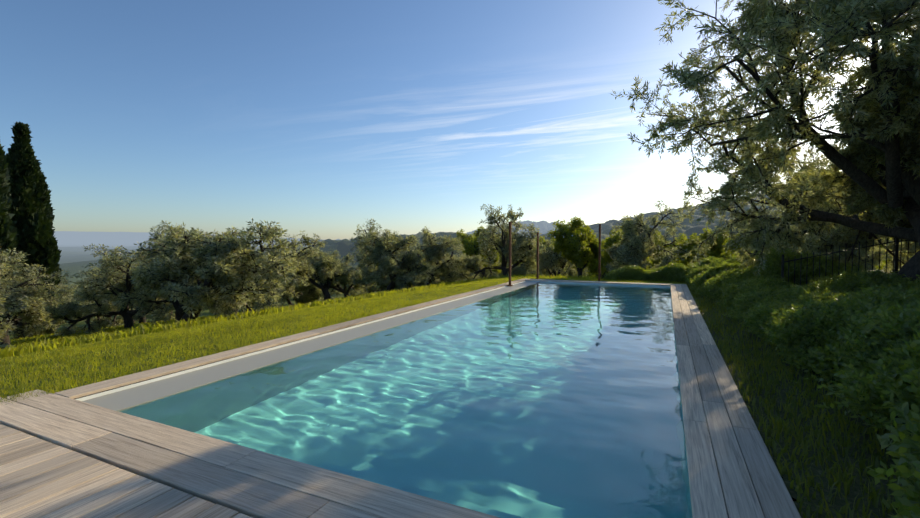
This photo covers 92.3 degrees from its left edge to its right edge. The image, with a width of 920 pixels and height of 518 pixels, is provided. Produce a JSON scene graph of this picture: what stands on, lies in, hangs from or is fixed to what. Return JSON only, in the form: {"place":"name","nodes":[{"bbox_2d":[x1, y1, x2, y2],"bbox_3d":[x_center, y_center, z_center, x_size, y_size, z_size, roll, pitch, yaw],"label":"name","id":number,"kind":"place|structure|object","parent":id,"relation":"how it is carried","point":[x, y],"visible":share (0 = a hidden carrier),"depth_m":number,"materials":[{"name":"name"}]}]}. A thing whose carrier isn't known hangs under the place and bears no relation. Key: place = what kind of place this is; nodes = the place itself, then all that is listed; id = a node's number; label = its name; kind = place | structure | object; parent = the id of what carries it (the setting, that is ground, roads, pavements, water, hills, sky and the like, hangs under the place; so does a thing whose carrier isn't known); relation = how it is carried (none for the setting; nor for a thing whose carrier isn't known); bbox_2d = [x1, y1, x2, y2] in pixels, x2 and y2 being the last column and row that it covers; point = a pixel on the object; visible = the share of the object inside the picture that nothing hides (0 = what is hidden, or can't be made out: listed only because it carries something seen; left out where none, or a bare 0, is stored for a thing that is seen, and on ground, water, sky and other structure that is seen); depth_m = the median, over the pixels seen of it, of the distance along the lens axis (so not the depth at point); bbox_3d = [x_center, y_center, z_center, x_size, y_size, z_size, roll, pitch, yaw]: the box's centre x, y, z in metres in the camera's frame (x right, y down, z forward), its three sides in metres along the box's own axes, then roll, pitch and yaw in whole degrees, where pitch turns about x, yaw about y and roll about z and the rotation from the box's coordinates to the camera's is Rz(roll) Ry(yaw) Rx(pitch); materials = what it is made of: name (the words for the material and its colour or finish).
{"place":"outdoors","nodes":[
{"label":"outdoors","id":0,"kind":"place"},
{"bbox_2d":[0,276,686,404],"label":"lawn","id":1,"kind":"structure","parent":0,"point":[155,338],"depth_m":7.12,"materials":[{"name":"green plant"}]},
{"bbox_2d":[0,231,902,517],"bbox_3d":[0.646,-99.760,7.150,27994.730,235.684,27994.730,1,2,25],"label":"ground","id":2,"kind":"structure","parent":0,"point":[76,257],"depth_m":5.13,"materials":[{"name":"green plant"}]},
{"bbox_2d":[0,313,11,349],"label":"olive tree","id":3,"kind":"object","parent":2,"relation":"on","point":[4,345],"visible":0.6,"depth_m":9.43,"materials":[{"name":"green plant"}]},
{"bbox_2d":[0,144,21,315],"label":"cypress","id":4,"kind":"object","parent":2,"relation":"on","point":[8,236],"visible":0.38,"depth_m":21.77,"materials":[{"name":"green plant"}]},
{"bbox_2d":[0,249,31,341],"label":"olive tree","id":5,"kind":"object","parent":2,"relation":"on","point":[2,312],"visible":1,"depth_m":13.32,"materials":[{"name":"green plant"}]},
{"bbox_2d":[6,121,61,328],"bbox_3d":[-26.010,-1.563,26.313,3.320,13.078,3.128,1,2,25],"label":"cypress","id":6,"kind":"object","parent":2,"relation":"on","point":[32,209],"visible":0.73,"depth_m":25.88,"materials":[{"name":"green plant"}]},
{"bbox_2d":[3,292,66,336],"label":"olive tree","id":7,"kind":"object","parent":2,"relation":"on","point":[48,330],"visible":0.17,"depth_m":25.77,"materials":[{"name":"green plant"}]},
{"bbox_2d":[1,266,72,339],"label":"olive tree","id":8,"kind":"object","parent":2,"relation":"on","point":[18,273],"visible":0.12,"depth_m":21.52,"materials":[{"name":"green plant"}]},
{"bbox_2d":[0,248,76,344],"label":"olive tree","id":9,"kind":"object","parent":2,"relation":"on","point":[38,313],"visible":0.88,"depth_m":17.07,"materials":[{"name":"green plant"}]},
{"bbox_2d":[13,295,97,332],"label":"olive tree","id":10,"kind":"object","parent":2,"relation":"on","point":[65,298],"visible":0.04,"depth_m":33.60,"materials":[{"name":"green plant"}]},
{"bbox_2d":[53,285,78,306],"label":"olive tree","id":11,"kind":"object","parent":2,"relation":"on","point":[60,294],"visible":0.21,"depth_m":48.53,"materials":[{"name":"green plant"}]},
{"bbox_2d":[57,279,79,296],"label":"olive tree","id":12,"kind":"object","parent":2,"relation":"on","point":[62,283],"visible":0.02,"depth_m":66.93,"materials":[{"name":"green plant"}]},
{"bbox_2d":[32,243,182,336],"bbox_3d":[-16.206,1.628,20.587,5.780,4.647,4.023,-1,2,-28],"label":"olive tree","id":13,"kind":"object","parent":2,"relation":"on","point":[103,278],"visible":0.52,"depth_m":20.20,"materials":[{"name":"green plant"}]},
{"bbox_2d":[61,282,153,323],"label":"olive tree","id":14,"kind":"object","parent":2,"relation":"on","point":[90,302],"visible":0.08,"depth_m":29.06,"materials":[{"name":"green plant"}]},
{"bbox_2d":[74,286,149,324],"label":"olive tree","id":15,"kind":"object","parent":2,"relation":"on","point":[78,299],"visible":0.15,"depth_m":35.65,"materials":[{"name":"green plant"}]},
{"bbox_2d":[81,260,172,328],"bbox_3d":[-19.340,2.210,25.723,5.590,4.494,3.890,0,2,-1],"label":"olive tree","id":16,"kind":"object","parent":2,"relation":"on","point":[116,308],"visible":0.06,"depth_m":25.89,"materials":[{"name":"green plant"}]},
{"bbox_2d":[151,301,207,321],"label":"olive tree","id":17,"kind":"object","parent":2,"relation":"on","point":[172,317],"visible":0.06,"depth_m":34.96,"materials":[{"name":"green plant"}]},
{"bbox_2d":[105,220,301,324],"bbox_3d":[-9.888,0.824,17.173,7.506,4.704,4.057,0,2,11],"label":"olive tree","id":18,"kind":"object","parent":2,"relation":"on","point":[147,301],"visible":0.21,"depth_m":17.03,"materials":[{"name":"green plant"}]},
{"bbox_2d":[129,218,302,321],"bbox_3d":[-6.895,0.572,13.021,4.245,3.586,4.808,2,3,42],"label":"olive tree","id":19,"kind":"object","parent":2,"relation":"on","point":[229,264],"visible":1,"depth_m":12.14,"materials":[{"name":"green plant"}]},
{"bbox_2d":[203,293,276,312],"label":"olive tree","id":20,"kind":"object","parent":2,"relation":"on","point":[243,306],"visible":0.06,"depth_m":25.21,"materials":[{"name":"green plant"}]},
{"bbox_2d":[211,227,326,316],"bbox_3d":[-9.137,0.902,20.849,4.084,4.718,5.869,1,2,18],"label":"olive tree","id":21,"kind":"object","parent":2,"relation":"on","point":[303,261],"visible":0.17,"depth_m":21.69,"materials":[{"name":"green plant"}]},
{"bbox_2d":[277,293,293,305],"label":"olive tree","id":22,"kind":"object","parent":2,"relation":"on","point":[289,302],"depth_m":44.13,"materials":[{"name":"green plant"}]},
{"bbox_2d":[274,273,323,304],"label":"olive tree","id":23,"kind":"object","parent":2,"relation":"on","point":[314,293],"visible":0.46,"depth_m":28.66,"materials":[{"name":"green plant"}]},
{"bbox_2d":[0,273,604,357],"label":"orchard grass blades","id":24,"kind":"object","parent":2,"relation":"on","point":[31,344],"visible":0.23,"depth_m":11.75,"materials":[{"name":"green plant"}]},
{"bbox_2d":[293,246,355,300],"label":"olive tree","id":25,"kind":"object","parent":2,"relation":"on","point":[328,269],"visible":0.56,"depth_m":26.59,"materials":[{"name":"green plant"}]},
{"bbox_2d":[321,284,340,299],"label":"olive tree","id":26,"kind":"object","parent":2,"relation":"on","point":[336,292],"visible":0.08,"depth_m":49.59,"materials":[{"name":"green plant"}]},
{"bbox_2d":[302,254,366,296],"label":"olive tree","id":27,"kind":"object","parent":2,"relation":"on","point":[345,291],"visible":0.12,"depth_m":34.77,"materials":[{"name":"green plant"}]},
{"bbox_2d":[343,268,373,296],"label":"olive tree","id":28,"kind":"object","parent":2,"relation":"on","point":[352,289],"visible":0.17,"depth_m":43.86,"materials":[{"name":"green plant"}]},
{"bbox_2d":[341,272,379,290],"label":"olive tree","id":29,"kind":"object","parent":2,"relation":"on","point":[363,287],"depth_m":54.52,"materials":[{"name":"green plant"}]},
{"bbox_2d":[365,287,378,292],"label":"olive tree","id":30,"kind":"object","parent":2,"relation":"on","point":[371,290],"visible":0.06,"depth_m":58.08,"materials":[{"name":"green plant"}]},
{"bbox_2d":[75,281,669,400],"bbox_3d":[1.997,1.932,10.588,5.620,1.420,16.100,1,2,25],"label":"pool coping","id":31,"kind":"object","parent":2,"relation":"in","point":[170,375],"visible":0.07,"depth_m":6.75,"materials":[{"name":"grey stone"}]},
{"bbox_2d":[82,281,538,411],"bbox_3d":[-0.268,1.913,11.645,0.619,1.380,16.098,1,2,25],"label":"pool ledge","id":32,"kind":"object","parent":31,"relation":"attached to","point":[118,401],"visible":0.25,"depth_m":6.10,"materials":[{"name":"grey stone"}]},
{"bbox_2d":[119,282,691,517],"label":"pool water","id":33,"kind":"structure","parent":31,"relation":"in","point":[548,400],"depth_m":4.42,"materials":[{"name":"teal liquid"}]},
{"bbox_2d":[507,222,512,285],"bbox_3d":[1.903,-0.194,16.796,0.180,2.436,0.180,1,2,25],"label":"steel post","id":34,"kind":"object","parent":31,"relation":"on","point":[510,224],"visible":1,"depth_m":16.75,"materials":[{"name":"brown metal"}]},
{"bbox_2d":[349,240,406,291],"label":"olive tree","id":35,"kind":"object","parent":2,"relation":"on","point":[382,286],"visible":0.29,"depth_m":29.01,"materials":[{"name":"green plant"}]},
{"bbox_2d":[348,218,432,291],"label":"olive tree","id":36,"kind":"object","parent":2,"relation":"on","point":[382,256],"visible":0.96,"depth_m":20.50,"materials":[{"name":"green plant"}]},
{"bbox_2d":[0,279,800,517],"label":"wood deck","id":37,"kind":"structure","parent":2,"relation":"on","point":[81,474],"depth_m":3.10,"materials":[{"name":"grey wood"}]},
{"bbox_2d":[406,226,477,284],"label":"olive tree","id":38,"kind":"object","parent":2,"relation":"on","point":[434,253],"visible":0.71,"depth_m":25.68,"materials":[{"name":"green plant"}]},
{"bbox_2d":[410,254,473,283],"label":"olive tree","id":39,"kind":"object","parent":2,"relation":"on","point":[441,277],"visible":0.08,"depth_m":35.15,"materials":[{"name":"green plant"}]},
{"bbox_2d":[441,257,471,300],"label":"olive tree","id":40,"kind":"object","parent":2,"relation":"on","point":[458,278],"visible":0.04,"depth_m":38.98,"materials":[{"name":"green plant"}]},
{"bbox_2d":[452,226,500,291],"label":"tree","id":41,"kind":"object","parent":2,"relation":"on","point":[470,246],"visible":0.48,"depth_m":32.00,"materials":[{"name":"green plant"}]},
{"bbox_2d":[460,244,508,294],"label":"olive tree","id":42,"kind":"object","parent":2,"relation":"on","point":[500,274],"visible":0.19,"depth_m":34.55,"materials":[{"name":"green plant"}]},
{"bbox_2d":[459,204,541,290],"bbox_3d":[2.204,-0.569,26.927,5.291,5.441,3.682,1,2,24],"label":"tree","id":43,"kind":"object","parent":2,"relation":"on","point":[520,245],"visible":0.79,"depth_m":26.39,"materials":[{"name":"green plant"}]},
{"bbox_2d":[498,253,520,272],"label":"tree","id":44,"kind":"object","parent":2,"relation":"on","point":[508,262],"visible":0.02,"depth_m":45.62,"materials":[{"name":"green plant"}]},
{"bbox_2d":[506,266,546,276],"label":"bush","id":45,"kind":"object","parent":2,"relation":"on","point":[516,270],"visible":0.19,"depth_m":39.25,"materials":[{"name":"green plant"}]},
{"bbox_2d":[512,237,557,276],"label":"tree","id":46,"kind":"object","parent":2,"relation":"on","point":[531,271],"visible":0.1,"depth_m":36.96,"materials":[{"name":"green plant"}]},
{"bbox_2d":[536,232,538,278],"bbox_3d":[3.459,-0.129,19.660,0.180,2.106,0.180,1,2,25],"label":"steel post","id":47,"kind":"object","parent":2,"relation":"on","point":[537,273],"visible":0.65,"depth_m":19.63,"materials":[{"name":"brown metal"}]},
{"bbox_2d":[536,235,562,274],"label":"tree","id":48,"kind":"object","parent":2,"relation":"on","point":[541,239],"depth_m":54.36,"materials":[{"name":"green plant"}]},
{"bbox_2d":[535,222,588,277],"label":"tree","id":49,"kind":"object","parent":2,"relation":"on","point":[549,258],"visible":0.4,"depth_m":32.22,"materials":[{"name":"green plant"}]},
{"bbox_2d":[547,216,605,277],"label":"tree","id":50,"kind":"object","parent":2,"relation":"on","point":[577,248],"visible":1,"depth_m":26.20,"materials":[{"name":"green plant"}]},
{"bbox_2d":[559,261,602,276],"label":"tree","id":51,"kind":"object","parent":2,"relation":"on","point":[574,267],"visible":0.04,"depth_m":44.59,"materials":[{"name":"green plant"}]},
{"bbox_2d":[574,241,610,278],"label":"tree","id":52,"kind":"object","parent":2,"relation":"on","point":[603,270],"visible":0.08,"depth_m":37.23,"materials":[{"name":"green plant"}]},
{"bbox_2d":[310,193,882,261],"bbox_3d":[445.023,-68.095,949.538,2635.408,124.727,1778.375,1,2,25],"label":"mountains","id":53,"kind":"structure","parent":2,"relation":"on","point":[342,247],"depth_m":230.07,"materials":[{"name":"green plant"}]},
{"bbox_2d":[598,224,600,280],"bbox_3d":[5.861,-0.255,18.534,0.180,2.436,0.180,1,2,25],"label":"steel post","id":54,"kind":"object","parent":2,"relation":"on","point":[599,264],"visible":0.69,"depth_m":18.50,"materials":[{"name":"brown metal"}]},
{"bbox_2d":[602,264,652,280],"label":"shrub","id":55,"kind":"object","parent":2,"relation":"on","point":[631,272],"visible":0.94,"depth_m":19.40,"materials":[{"name":"green plant"}]},
{"bbox_2d":[601,229,654,270],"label":"tree","id":56,"kind":"object","parent":2,"relation":"on","point":[611,241],"visible":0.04,"depth_m":29.22,"materials":[{"name":"green plant"}]},
{"bbox_2d":[604,200,691,271],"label":"tree","id":57,"kind":"object","parent":2,"relation":"on","point":[638,247],"visible":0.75,"depth_m":23.71,"materials":[{"name":"green plant"}]},
{"bbox_2d":[647,263,687,282],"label":"shrub","id":58,"kind":"object","parent":2,"relation":"on","point":[674,272],"visible":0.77,"depth_m":18.58,"materials":[{"name":"green plant"}]},
{"bbox_2d":[649,230,685,268],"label":"tree","id":59,"kind":"object","parent":2,"relation":"on","point":[658,262],"visible":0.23,"depth_m":39.97,"materials":[{"name":"green plant"}]},
{"bbox_2d":[650,247,684,268],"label":"tree","id":60,"kind":"object","parent":2,"relation":"on","point":[663,261],"visible":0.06,"depth_m":32.26,"materials":[{"name":"green plant"}]},
{"bbox_2d":[684,256,720,281],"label":"shrub","id":61,"kind":"object","parent":2,"relation":"on","point":[703,263],"visible":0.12,"depth_m":17.56,"materials":[{"name":"green plant"}]},
{"bbox_2d":[670,228,739,266],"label":"tree","id":62,"kind":"object","parent":2,"relation":"on","point":[715,251],"visible":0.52,"depth_m":25.42,"materials":[{"name":"green plant"}]},
{"bbox_2d":[686,257,729,285],"bbox_3d":[9.508,0.515,15.762,2.540,1.186,2.377,0,2,-4],"label":"shrub","id":63,"kind":"object","parent":2,"relation":"on","point":[694,272],"visible":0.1,"depth_m":15.84,"materials":[{"name":"green plant"}]},
{"bbox_2d":[689,261,750,291],"bbox_3d":[8.870,0.609,14.024,2.872,1.097,2.356,1,2,31],"label":"shrub","id":64,"kind":"object","parent":2,"relation":"on","point":[699,279],"visible":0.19,"depth_m":13.95,"materials":[{"name":"green plant"}]},
{"bbox_2d":[721,232,750,254],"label":"tree","id":65,"kind":"object","parent":2,"relation":"on","point":[738,245],"visible":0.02,"depth_m":30.92,"materials":[{"name":"green plant"}]},
{"bbox_2d":[695,267,796,299],"bbox_3d":[7.860,0.717,12.109,2.325,0.973,2.845,-1,2,-30],"label":"shrub","id":66,"kind":"object","parent":2,"relation":"on","point":[713,286],"visible":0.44,"depth_m":12.11,"materials":[{"name":"green plant"}]},
{"bbox_2d":[713,275,802,310],"bbox_3d":[7.144,0.806,10.325,2.540,0.904,2.377,-1,2,-27],"label":"shrub","id":67,"kind":"object","parent":2,"relation":"on","point":[731,292],"visible":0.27,"depth_m":10.32,"materials":[{"name":"green plant"}]},
{"bbox_2d":[725,246,797,265],"bbox_3d":[10.454,0.195,15.056,3.082,1.298,2.790,-1,2,-26],"label":"shrub","id":68,"kind":"object","parent":2,"relation":"on","point":[773,252],"visible":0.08,"depth_m":14.73,"materials":[{"name":"green plant"}]},
{"bbox_2d":[611,0,919,280],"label":"olive tree","id":69,"kind":"object","parent":2,"relation":"on","point":[878,123],"visible":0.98,"depth_m":8.18,"materials":[{"name":"green plant"}]},
{"bbox_2d":[739,208,803,252],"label":"olive tree","id":70,"kind":"object","parent":2,"relation":"on","point":[745,231],"visible":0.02,"depth_m":25.45,"materials":[{"name":"green plant"}]},
{"bbox_2d":[722,284,823,321],"bbox_3d":[6.428,0.897,8.561,2.353,0.838,2.367,-2,3,-44],"label":"shrub","id":71,"kind":"object","parent":2,"relation":"on","point":[750,299],"visible":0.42,"depth_m":8.65,"materials":[{"name":"green plant"}]},
{"bbox_2d":[686,281,909,517],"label":"verge blades","id":72,"kind":"object","parent":2,"relation":"on","point":[874,496],"visible":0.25,"depth_m":3.78,"materials":[{"name":"green plant"}]},
{"bbox_2d":[740,287,860,339],"bbox_3d":[5.787,0.891,6.791,2.402,0.904,2.299,0,2,7],"label":"shrub","id":73,"kind":"object","parent":2,"relation":"on","point":[756,316],"visible":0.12,"depth_m":7.02,"materials":[{"name":"green plant"}]},
{"bbox_2d":[748,251,866,286],"bbox_3d":[9.405,0.319,12.165,2.857,1.130,2.742,1,2,31],"label":"shrub","id":74,"kind":"object","parent":2,"relation":"on","point":[773,264],"visible":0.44,"depth_m":11.56,"materials":[{"name":"green plant"}]},
{"bbox_2d":[787,195,848,262],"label":"olive tree","id":75,"kind":"object","parent":2,"relation":"on","point":[804,249],"visible":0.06,"depth_m":17.70,"materials":[{"name":"green plant"}]},
{"bbox_2d":[771,147,893,263],"bbox_3d":[12.652,-1.757,15.732,3.160,4.810,4.392,1,2,16],"label":"olive tree","id":76,"kind":"object","parent":2,"relation":"on","point":[827,243],"visible":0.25,"depth_m":14.54,"materials":[{"name":"green plant"}]},
{"bbox_2d":[758,284,919,383],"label":"shrub","id":77,"kind":"object","parent":2,"relation":"on","point":[804,334],"visible":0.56,"depth_m":5.22,"materials":[{"name":"green plant"}]},
{"bbox_2d":[795,228,885,269],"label":"olive tree","id":78,"kind":"object","parent":2,"relation":"on","point":[876,255],"visible":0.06,"depth_m":26.23,"materials":[{"name":"green plant"}]},
{"bbox_2d":[781,238,915,284],"bbox_3d":[12.057,0.285,8.206,10.022,2.028,0.044,1,2,25],"label":"iron fence","id":79,"kind":"object","parent":2,"relation":"on","point":[896,241],"visible":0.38,"depth_m":9.73,"materials":[{"name":"black metal"}]},
{"bbox_2d":[803,268,919,296],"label":"shrub","id":80,"kind":"object","parent":2,"relation":"on","point":[846,281],"visible":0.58,"depth_m":8.17,"materials":[{"name":"green plant"}]},
{"bbox_2d":[814,300,919,435],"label":"shrub","id":81,"kind":"object","parent":2,"relation":"on","point":[882,354],"visible":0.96,"depth_m":3.69,"materials":[{"name":"green plant"}]},
{"bbox_2d":[874,237,892,268],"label":"tree","id":82,"kind":"object","parent":2,"relation":"on","point":[882,247],"depth_m":46.64,"materials":[{"name":"green plant"}]},
{"bbox_2d":[875,255,891,269],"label":"tree","id":83,"kind":"object","parent":2,"relation":"on","point":[885,261],"depth_m":67.34,"materials":[{"name":"green plant"}]},
{"bbox_2d":[858,186,912,251],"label":"olive tree","id":84,"kind":"object","parent":2,"relation":"on","point":[903,221],"visible":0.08,"depth_m":10.18,"materials":[{"name":"green plant"}]},
{"bbox_2d":[866,371,919,517],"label":"shrub","id":85,"kind":"object","parent":2,"relation":"on","point":[906,451],"visible":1,"depth_m":2.15,"materials":[{"name":"green plant"}]},
{"bbox_2d":[883,240,916,269],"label":"olive tree","id":86,"kind":"object","parent":2,"relation":"on","point":[910,250],"visible":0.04,"depth_m":25.47,"materials":[{"name":"green plant"}]},
{"bbox_2d":[898,274,919,300],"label":"shrub","id":87,"kind":"object","parent":2,"relation":"on","point":[899,287],"visible":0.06,"depth_m":5.30,"materials":[{"name":"green plant"}]},
{"bbox_2d":[899,241,919,250],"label":"olive tree","id":88,"kind":"object","parent":2,"relation":"on","point":[911,244],"visible":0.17,"depth_m":19.61,"materials":[{"name":"green plant"}]},
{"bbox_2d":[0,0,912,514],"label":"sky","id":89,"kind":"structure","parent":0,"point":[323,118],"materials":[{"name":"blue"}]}
]}

